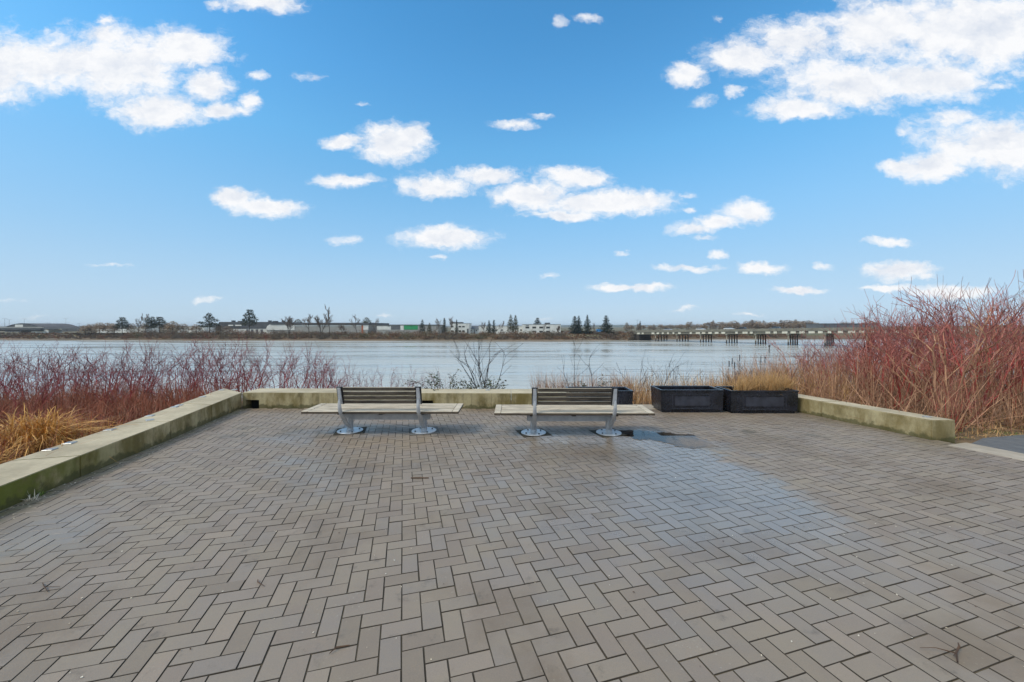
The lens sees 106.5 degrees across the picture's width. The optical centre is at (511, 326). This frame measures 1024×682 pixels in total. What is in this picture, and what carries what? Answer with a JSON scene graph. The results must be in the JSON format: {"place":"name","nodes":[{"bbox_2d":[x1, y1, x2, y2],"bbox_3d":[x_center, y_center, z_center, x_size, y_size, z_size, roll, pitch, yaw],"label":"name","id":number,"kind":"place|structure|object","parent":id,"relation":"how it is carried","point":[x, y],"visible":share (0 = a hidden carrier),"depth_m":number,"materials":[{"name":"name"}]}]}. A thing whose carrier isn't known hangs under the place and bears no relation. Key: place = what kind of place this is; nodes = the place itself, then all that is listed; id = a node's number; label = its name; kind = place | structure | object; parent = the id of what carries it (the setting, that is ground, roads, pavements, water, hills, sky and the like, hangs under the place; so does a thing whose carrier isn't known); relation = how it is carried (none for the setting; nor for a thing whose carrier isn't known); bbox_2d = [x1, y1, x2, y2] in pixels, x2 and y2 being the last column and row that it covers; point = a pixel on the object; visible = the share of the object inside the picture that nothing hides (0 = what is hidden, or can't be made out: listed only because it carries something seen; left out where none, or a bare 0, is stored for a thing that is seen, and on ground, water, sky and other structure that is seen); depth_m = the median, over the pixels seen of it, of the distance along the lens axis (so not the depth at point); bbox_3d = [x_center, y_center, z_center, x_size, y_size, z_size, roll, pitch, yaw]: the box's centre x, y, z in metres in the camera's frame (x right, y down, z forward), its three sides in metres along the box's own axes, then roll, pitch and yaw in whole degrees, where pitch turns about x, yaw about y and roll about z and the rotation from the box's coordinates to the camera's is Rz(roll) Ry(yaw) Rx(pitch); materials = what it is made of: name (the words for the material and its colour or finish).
{"place":"outdoors","nodes":[
{"label":"outdoors","id":0,"kind":"place"},
{"bbox_2d":[0,325,897,326],"bbox_3d":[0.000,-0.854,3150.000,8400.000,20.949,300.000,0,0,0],"label":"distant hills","id":1,"kind":"structure","parent":0,"point":[561,326],"depth_m":3025.23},
{"bbox_2d":[0,339,1013,401],"bbox_3d":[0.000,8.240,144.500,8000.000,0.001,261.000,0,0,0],"label":"river","id":2,"kind":"structure","parent":0,"point":[429,356],"depth_m":97.99,"materials":[{"name":"grey liquid"}]},
{"bbox_2d":[0,408,1023,681],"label":"pavement","id":3,"kind":"structure","parent":0,"point":[510,548],"depth_m":2.80,"materials":[{"name":"brick"}]},
{"bbox_2d":[301,386,462,433],"bbox_3d":[-2.100,1.353,6.355,2.500,0.807,0.710,0,0,0],"label":"park bench","id":4,"kind":"object","parent":3,"relation":"on","point":[348,411],"visible":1,"depth_m":6.14,"materials":[{"name":"brown wood"}]},
{"bbox_2d":[494,387,654,435],"bbox_3d":[0.975,1.351,6.235,2.500,0.807,0.710,0,0,0],"label":"park bench","id":5,"kind":"object","parent":3,"relation":"on","point":[608,410],"visible":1,"depth_m":5.99,"materials":[{"name":"brown wood"}]},
{"bbox_2d":[565,387,633,404],"bbox_3d":[1.835,1.563,8.138,1.330,0.477,0.564,0,0,0],"label":"planter box","id":6,"kind":"object","parent":3,"relation":"on","point":[625,395],"visible":0.34,"depth_m":7.87,"materials":[{"name":"plastic"}]},
{"bbox_2d":[650,386,723,411],"bbox_3d":[3.750,1.563,8.248,1.320,0.482,0.604,0,0,0],"label":"planter box","id":7,"kind":"object","parent":3,"relation":"on","point":[686,398],"visible":1,"depth_m":7.96,"materials":[{"name":"plastic"}]},
{"bbox_2d":[715,386,798,412],"bbox_3d":[5.195,1.562,8.168,1.410,0.480,0.624,0,0,0],"label":"planter box","id":8,"kind":"object","parent":3,"relation":"on","point":[761,401],"visible":0.83,"depth_m":7.87,"materials":[{"name":"plastic"}]},
{"bbox_2d":[724,374,758,389],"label":"grass clump","id":9,"kind":"object","parent":8,"relation":"in","point":[741,386],"visible":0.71,"depth_m":8.16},
{"bbox_2d":[732,370,781,389],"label":"grass clump","id":10,"kind":"object","parent":8,"relation":"in","point":[756,384],"visible":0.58,"depth_m":8.20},
{"bbox_2d":[742,369,793,389],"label":"grass clump","id":11,"kind":"object","parent":8,"relation":"in","point":[774,385],"visible":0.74,"depth_m":8.15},
{"bbox_2d":[774,374,808,390],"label":"grass clump","id":12,"kind":"object","parent":8,"relation":"in","point":[787,382],"visible":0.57,"depth_m":8.18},
{"bbox_2d":[797,394,954,443],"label":"concrete wall","id":13,"kind":"structure","parent":3,"relation":"on","point":[921,426],"depth_m":6.56,"materials":[{"name":"concrete"}]},
{"bbox_2d":[0,327,1023,443],"bbox_3d":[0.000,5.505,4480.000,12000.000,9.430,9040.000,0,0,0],"label":"ground","id":14,"kind":"structure","parent":0,"point":[846,335],"depth_m":225.52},
{"bbox_2d":[0,339,34,399],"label":"dogwood shrub","id":15,"kind":"object","parent":14,"relation":"on","point":[3,386],"visible":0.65,"depth_m":10.17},
{"bbox_2d":[0,332,43,390],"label":"dogwood shrub","id":16,"kind":"object","parent":14,"relation":"on","point":[4,364],"visible":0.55,"depth_m":12.83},
{"bbox_2d":[0,345,49,399],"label":"dogwood shrub","id":17,"kind":"object","parent":14,"relation":"on","point":[20,376],"visible":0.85,"depth_m":9.97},
{"bbox_2d":[0,433,62,463],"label":"grass clump","id":18,"kind":"object","parent":14,"relation":"on","point":[2,455],"visible":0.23,"depth_m":4.58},
{"bbox_2d":[0,345,73,398],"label":"dogwood shrub","id":19,"kind":"object","parent":14,"relation":"on","point":[26,370],"visible":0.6,"depth_m":10.59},
{"bbox_2d":[2,340,76,394],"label":"dogwood shrub","id":20,"kind":"object","parent":14,"relation":"on","point":[47,371],"visible":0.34,"depth_m":12.68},
{"bbox_2d":[1,347,78,411],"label":"dogwood shrub","id":21,"kind":"object","parent":14,"relation":"on","point":[42,386],"visible":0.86,"depth_m":7.68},
{"bbox_2d":[5,323,78,331],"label":"arched hangar","id":22,"kind":"structure","parent":14,"relation":"on","point":[52,325],"depth_m":338.71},
{"bbox_2d":[1,337,88,398],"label":"dogwood shrub","id":23,"kind":"object","parent":14,"relation":"on","point":[22,382],"visible":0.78,"depth_m":8.84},
{"bbox_2d":[2,350,102,397],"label":"dogwood shrub","id":24,"kind":"object","parent":14,"relation":"on","point":[57,378],"visible":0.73,"depth_m":10.28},
{"bbox_2d":[2,344,107,395],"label":"dogwood shrub","id":25,"kind":"object","parent":14,"relation":"on","point":[62,370],"visible":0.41,"depth_m":12.72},
{"bbox_2d":[0,327,121,332],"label":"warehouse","id":26,"kind":"structure","parent":14,"relation":"on","point":[33,329],"depth_m":262.00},
{"bbox_2d":[0,405,132,462],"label":"grass clump","id":27,"kind":"object","parent":14,"relation":"on","point":[42,425],"visible":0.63,"depth_m":5.05,"materials":[{"name":"plant"}]},
{"bbox_2d":[20,344,126,389],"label":"dogwood shrub","id":28,"kind":"object","parent":14,"relation":"on","point":[69,366],"visible":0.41,"depth_m":14.11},
{"bbox_2d":[41,346,148,391],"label":"dogwood shrub","id":29,"kind":"object","parent":14,"relation":"on","point":[90,372],"visible":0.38,"depth_m":11.95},
{"bbox_2d":[66,343,136,390],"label":"dogwood shrub","id":30,"kind":"object","parent":14,"relation":"on","point":[84,382],"visible":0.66,"depth_m":10.92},
{"bbox_2d":[69,337,143,394],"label":"dogwood shrub","id":31,"kind":"object","parent":14,"relation":"on","point":[103,366],"visible":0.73,"depth_m":10.12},
{"bbox_2d":[74,354,143,410],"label":"dogwood shrub","id":32,"kind":"object","parent":14,"relation":"on","point":[131,391],"visible":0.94,"depth_m":7.94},
{"bbox_2d":[47,336,170,392],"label":"dogwood shrub","id":33,"kind":"object","parent":14,"relation":"on","point":[112,367],"visible":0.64,"depth_m":10.82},
{"bbox_2d":[83,339,157,395],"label":"dogwood shrub","id":34,"kind":"object","parent":14,"relation":"on","point":[135,370],"visible":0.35,"depth_m":12.56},
{"bbox_2d":[0,388,241,510],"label":"concrete wall","id":35,"kind":"structure","parent":14,"relation":"on","point":[70,461],"depth_m":4.84,"materials":[{"name":"concrete"}]},
{"bbox_2d":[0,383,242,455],"bbox_3d":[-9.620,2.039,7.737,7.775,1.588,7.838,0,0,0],"label":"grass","id":36,"kind":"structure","parent":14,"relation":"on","point":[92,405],"depth_m":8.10,"materials":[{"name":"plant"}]},
{"bbox_2d":[112,317,130,334],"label":"pine tree","id":37,"kind":"object","parent":14,"relation":"on","point":[124,322],"visible":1,"depth_m":237.61,"materials":[{"name":"green plant"}]},
{"bbox_2d":[0,375,248,463],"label":"russet grass","id":38,"kind":"structure","parent":14,"relation":"on","point":[134,400],"depth_m":7.60,"materials":[{"name":"plant"}]},
{"bbox_2d":[81,341,173,401],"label":"dogwood shrub","id":39,"kind":"object","parent":14,"relation":"on","point":[141,376],"visible":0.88,"depth_m":9.17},
{"bbox_2d":[73,341,182,401],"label":"dogwood shrub","id":40,"kind":"object","parent":14,"relation":"on","point":[132,372],"visible":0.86,"depth_m":9.49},
{"bbox_2d":[97,327,158,332],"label":"building","id":41,"kind":"structure","parent":14,"relation":"on","point":[155,328],"depth_m":300.00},
{"bbox_2d":[115,333,185,391],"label":"dogwood shrub","id":42,"kind":"object","parent":14,"relation":"on","point":[149,362],"visible":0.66,"depth_m":11.03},
{"bbox_2d":[101,348,210,405],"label":"dogwood shrub","id":43,"kind":"object","parent":14,"relation":"on","point":[177,374],"visible":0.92,"depth_m":8.97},
{"bbox_2d":[149,317,168,332],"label":"pine tree","id":44,"kind":"object","parent":14,"relation":"on","point":[159,322],"visible":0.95,"depth_m":237.00,"materials":[{"name":"green plant"}]},
{"bbox_2d":[112,335,210,391],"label":"dogwood shrub","id":45,"kind":"object","parent":14,"relation":"on","point":[171,366],"visible":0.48,"depth_m":12.48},
{"bbox_2d":[148,337,221,396],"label":"dogwood shrub","id":46,"kind":"object","parent":14,"relation":"on","point":[196,382],"visible":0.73,"depth_m":10.35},
{"bbox_2d":[175,345,240,391],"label":"dogwood shrub","id":47,"kind":"object","parent":14,"relation":"on","point":[204,372],"visible":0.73,"depth_m":9.91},
{"bbox_2d":[197,313,220,330],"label":"pine tree","id":48,"kind":"object","parent":14,"relation":"on","point":[209,324],"visible":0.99,"depth_m":234.98,"materials":[{"name":"green plant"}]},
{"bbox_2d":[161,339,260,391],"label":"dogwood shrub","id":49,"kind":"object","parent":14,"relation":"on","point":[220,369],"visible":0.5,"depth_m":12.74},
{"bbox_2d":[178,331,251,394],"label":"dogwood shrub","id":50,"kind":"object","parent":14,"relation":"on","point":[208,366],"visible":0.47,"depth_m":13.73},
{"bbox_2d":[165,336,266,393],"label":"dogwood shrub","id":51,"kind":"object","parent":14,"relation":"on","point":[204,362],"visible":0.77,"depth_m":11.14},
{"bbox_2d":[208,340,268,391],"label":"dogwood shrub","id":52,"kind":"object","parent":14,"relation":"on","point":[250,357],"visible":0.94,"depth_m":10.33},
{"bbox_2d":[203,333,280,390],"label":"dogwood shrub","id":53,"kind":"object","parent":14,"relation":"on","point":[234,355],"visible":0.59,"depth_m":12.02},
{"bbox_2d":[211,334,285,391],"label":"dogwood shrub","id":54,"kind":"object","parent":14,"relation":"on","point":[249,371],"visible":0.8,"depth_m":11.38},
{"bbox_2d":[240,309,258,331],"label":"pine tree","id":55,"kind":"object","parent":14,"relation":"on","point":[249,315],"visible":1,"depth_m":233.57,"materials":[{"name":"green plant"}]},
{"bbox_2d":[234,342,297,390],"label":"dogwood shrub","id":56,"kind":"object","parent":14,"relation":"on","point":[281,364],"visible":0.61,"depth_m":12.47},
{"bbox_2d":[230,336,305,389],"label":"dogwood shrub","id":57,"kind":"object","parent":14,"relation":"on","point":[241,375],"visible":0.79,"depth_m":10.93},
{"bbox_2d":[249,345,315,387],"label":"dogwood shrub","id":58,"kind":"object","parent":14,"relation":"on","point":[287,373],"visible":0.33,"depth_m":14.54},
{"bbox_2d":[275,341,322,387],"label":"dogwood shrub","id":59,"kind":"object","parent":14,"relation":"on","point":[300,372],"visible":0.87,"depth_m":10.26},
{"bbox_2d":[219,320,388,333],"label":"warehouse","id":60,"kind":"structure","parent":14,"relation":"on","point":[271,326],"depth_m":246.20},
{"bbox_2d":[279,340,335,387],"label":"dogwood shrub","id":61,"kind":"object","parent":14,"relation":"on","point":[304,368],"visible":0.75,"depth_m":10.81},
{"bbox_2d":[301,343,348,387],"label":"dogwood shrub","id":62,"kind":"object","parent":14,"relation":"on","point":[321,372],"visible":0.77,"depth_m":10.67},
{"bbox_2d":[0,328,804,339],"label":"shore scrub","id":63,"kind":"object","parent":14,"relation":"on","point":[223,335],"visible":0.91,"depth_m":229.23,"materials":[{"name":"plant"}]},
{"bbox_2d":[242,388,565,408],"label":"concrete wall","id":64,"kind":"structure","parent":14,"relation":"on","point":[287,398],"depth_m":8.48,"materials":[{"name":"concrete"}]},
{"bbox_2d":[376,325,443,333],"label":"warehouse","id":65,"kind":"structure","parent":14,"relation":"on","point":[398,328],"depth_m":248.00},
{"bbox_2d":[402,369,460,390],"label":"bramble","id":66,"kind":"object","parent":14,"relation":"on","point":[436,378],"visible":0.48,"depth_m":9.37,"materials":[{"name":"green plant"}]},
{"bbox_2d":[450,322,471,333],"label":"office block","id":67,"kind":"structure","parent":14,"relation":"on","point":[464,327],"depth_m":250.00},
{"bbox_2d":[448,374,482,388],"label":"bramble","id":68,"kind":"object","parent":14,"relation":"on","point":[470,387],"visible":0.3,"depth_m":9.39,"materials":[{"name":"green plant"}]},
{"bbox_2d":[449,324,521,388],"bbox_3d":[-0.795,0.962,9.950,1.811,2.118,1.342,0,0,-27],"label":"sapling","id":69,"kind":"object","parent":14,"relation":"on","point":[478,365],"visible":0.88,"depth_m":9.78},
{"bbox_2d":[474,377,506,388],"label":"bramble","id":70,"kind":"object","parent":14,"relation":"on","point":[490,384],"visible":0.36,"depth_m":9.26,"materials":[{"name":"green plant"}]},
{"bbox_2d":[479,326,522,333],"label":"building","id":71,"kind":"structure","parent":14,"relation":"on","point":[504,328],"depth_m":262.00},
{"bbox_2d":[522,323,560,333],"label":"office block","id":72,"kind":"structure","parent":14,"relation":"on","point":[539,328],"depth_m":255.00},
{"bbox_2d":[568,316,581,333],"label":"spruce tree","id":73,"kind":"object","parent":14,"relation":"on","point":[575,330],"visible":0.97,"depth_m":239.50,"materials":[{"name":"green plant"}]},
{"bbox_2d":[528,367,653,403],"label":"russet weeds","id":74,"kind":"object","parent":14,"relation":"on","point":[573,379],"visible":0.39,"depth_m":9.86,"materials":[{"name":"brown plant"}]},
{"bbox_2d":[596,315,614,333],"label":"spruce tree","id":75,"kind":"object","parent":14,"relation":"on","point":[606,326],"visible":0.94,"depth_m":238.31,"materials":[{"name":"green plant"}]},
{"bbox_2d":[593,361,876,404],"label":"bank grass","id":76,"kind":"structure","parent":14,"relation":"on","point":[658,384],"depth_m":9.90,"materials":[{"name":"plant"}]},
{"bbox_2d":[782,349,841,395],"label":"dogwood shrub","id":77,"kind":"object","parent":14,"relation":"on","point":[817,371],"visible":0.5,"depth_m":9.72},
{"bbox_2d":[624,325,1006,347],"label":"road bridge","id":78,"kind":"structure","parent":14,"relation":"on","point":[646,334],"depth_m":175.78,"materials":[{"name":"concrete"}]},
{"bbox_2d":[792,329,838,380],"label":"dogwood shrub","id":79,"kind":"object","parent":14,"relation":"on","point":[804,351],"visible":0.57,"depth_m":13.23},
{"bbox_2d":[786,329,853,389],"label":"dogwood shrub","id":80,"kind":"object","parent":14,"relation":"on","point":[825,358],"visible":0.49,"depth_m":11.26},
{"bbox_2d":[809,327,858,374],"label":"dogwood shrub","id":81,"kind":"object","parent":14,"relation":"on","point":[834,348],"visible":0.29,"depth_m":13.15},
{"bbox_2d":[806,323,872,327],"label":"grey building","id":82,"kind":"structure","parent":14,"relation":"on","point":[820,325],"depth_m":330.00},
{"bbox_2d":[676,339,1023,441],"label":"dead canes","id":83,"kind":"object","parent":14,"relation":"on","point":[879,398],"visible":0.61,"depth_m":8.09,"materials":[{"name":"tan plant"}]},
{"bbox_2d":[818,318,918,387],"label":"dogwood shrub","id":84,"kind":"object","parent":14,"relation":"on","point":[861,348],"visible":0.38,"depth_m":11.08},
{"bbox_2d":[839,305,903,400],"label":"dogwood shrub","id":85,"kind":"object","parent":14,"relation":"on","point":[863,352],"visible":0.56,"depth_m":9.38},
{"bbox_2d":[823,323,957,394],"bbox_3d":[9.759,0.876,9.864,2.363,2.132,2.163,0,0,-5],"label":"dogwood shrub","id":86,"kind":"object","parent":14,"relation":"on","point":[880,357],"visible":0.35,"depth_m":9.96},
{"bbox_2d":[830,304,959,391],"bbox_3d":[10.542,0.675,10.160,2.638,2.543,2.242,0,0,0],"label":"dogwood shrub","id":87,"kind":"object","parent":14,"relation":"on","point":[907,340],"visible":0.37,"depth_m":10.19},
{"bbox_2d":[852,289,937,371],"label":"dogwood shrub","id":88,"kind":"object","parent":14,"relation":"on","point":[895,321],"visible":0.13,"depth_m":15.26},
{"bbox_2d":[839,291,959,383],"bbox_3d":[11.053,0.480,11.389,2.274,2.943,2.800,0,0,-3],"label":"dogwood shrub","id":89,"kind":"object","parent":14,"relation":"on","point":[892,323],"visible":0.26,"depth_m":11.12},
{"bbox_2d":[824,289,990,409],"bbox_3d":[8.501,0.527,8.134,2.178,2.820,2.682,0,0,0],"label":"dogwood shrub","id":90,"kind":"object","parent":14,"relation":"on","point":[898,355],"visible":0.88,"depth_m":8.26,"materials":[{"name":"maroon red twig"}]},
{"bbox_2d":[845,295,995,375],"bbox_3d":[13.439,0.550,13.036,2.916,3.402,3.185,0,0,-3],"label":"dogwood shrub","id":91,"kind":"object","parent":14,"relation":"on","point":[901,325],"visible":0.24,"depth_m":13.20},
{"bbox_2d":[871,290,977,364],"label":"dogwood shrub","id":92,"kind":"object","parent":14,"relation":"on","point":[929,319],"visible":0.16,"depth_m":14.59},
{"bbox_2d":[846,297,1009,409],"bbox_3d":[9.286,0.612,8.398,2.520,2.649,2.046,0,0,-14],"label":"dogwood shrub","id":93,"kind":"object","parent":14,"relation":"on","point":[928,364],"visible":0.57,"depth_m":8.49,"materials":[{"name":"plant"}]},
{"bbox_2d":[873,278,988,371],"bbox_3d":[12.674,0.242,11.582,3.017,3.439,2.450,0,0,-37],"label":"dogwood shrub","id":94,"kind":"object","parent":14,"relation":"on","point":[939,325],"visible":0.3,"depth_m":11.23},
{"bbox_2d":[853,277,1023,413],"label":"dogwood shrub","id":95,"kind":"object","parent":14,"relation":"on","point":[981,354],"visible":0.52,"depth_m":8.01,"materials":[{"name":"plant"}]},
{"bbox_2d":[860,271,1023,424],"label":"dogwood shrub","id":96,"kind":"object","parent":14,"relation":"on","point":[965,372],"visible":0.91,"depth_m":7.17,"materials":[{"name":"red plant"}]},
{"bbox_2d":[891,286,1023,414],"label":"dogwood shrub","id":97,"kind":"object","parent":14,"relation":"on","point":[981,346],"visible":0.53,"depth_m":8.21,"materials":[{"name":"plant"}]},
{"bbox_2d":[918,284,996,380],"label":"dogwood shrub","id":98,"kind":"object","parent":14,"relation":"on","point":[949,324],"visible":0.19,"depth_m":11.30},
{"bbox_2d":[912,280,1008,365],"bbox_3d":[17.470,0.526,15.106,2.212,4.601,2.938,0,0,-18],"label":"dogwood shrub","id":99,"kind":"object","parent":14,"relation":"on","point":[962,314],"visible":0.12,"depth_m":14.60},
{"bbox_2d":[923,362,999,431],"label":"dogwood shrub","id":100,"kind":"object","parent":14,"relation":"on","point":[957,416],"visible":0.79,"depth_m":6.67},
{"bbox_2d":[906,284,1023,397],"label":"dogwood shrub","id":101,"kind":"object","parent":14,"relation":"on","point":[948,327],"visible":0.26,"depth_m":10.25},
{"bbox_2d":[906,408,1023,439],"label":"bed litter","id":102,"kind":"object","parent":14,"relation":"on","point":[985,435],"visible":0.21,"depth_m":6.71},
{"bbox_2d":[920,277,1023,409],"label":"dogwood shrub","id":103,"kind":"object","parent":14,"relation":"on","point":[973,351],"visible":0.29,"depth_m":8.76,"materials":[{"name":"plant"}]},
{"bbox_2d":[931,280,1023,378],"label":"dogwood shrub","id":104,"kind":"object","parent":14,"relation":"on","point":[986,324],"visible":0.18,"depth_m":11.01,"materials":[{"name":"red plant"}]},
{"bbox_2d":[943,281,1023,390],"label":"dogwood shrub","id":105,"kind":"object","parent":14,"relation":"on","point":[1005,361],"visible":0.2,"depth_m":8.90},
{"bbox_2d":[944,298,1023,397],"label":"dogwood shrub","id":106,"kind":"object","parent":14,"relation":"on","point":[993,339],"visible":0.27,"depth_m":9.46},
{"bbox_2d":[947,291,1023,354],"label":"dogwood shrub","id":107,"kind":"object","parent":14,"relation":"on","point":[998,317],"visible":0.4,"depth_m":10.18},
{"bbox_2d":[949,443,1023,460],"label":"kerb strip","id":108,"kind":"object","parent":14,"relation":"on","point":[998,452],"visible":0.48,"depth_m":5.35,"materials":[{"name":"concrete"}]},
{"bbox_2d":[950,270,1023,413],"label":"dogwood shrub","id":109,"kind":"object","parent":14,"relation":"on","point":[1020,354],"visible":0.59,"depth_m":8.16,"materials":[{"name":"plant"}]},
{"bbox_2d":[962,289,1023,379],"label":"dogwood shrub","id":110,"kind":"object","parent":14,"relation":"on","point":[990,321],"visible":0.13,"depth_m":13.29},
{"bbox_2d":[0,0,1023,325],"label":"sky","id":111,"kind":"structure","parent":0,"point":[394,162],"materials":[{"name":"blue"}]},
{"bbox_2d":[971,435,1023,453],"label":"path","id":112,"kind":"structure","parent":0,"point":[1014,443],"depth_m":5.80,"materials":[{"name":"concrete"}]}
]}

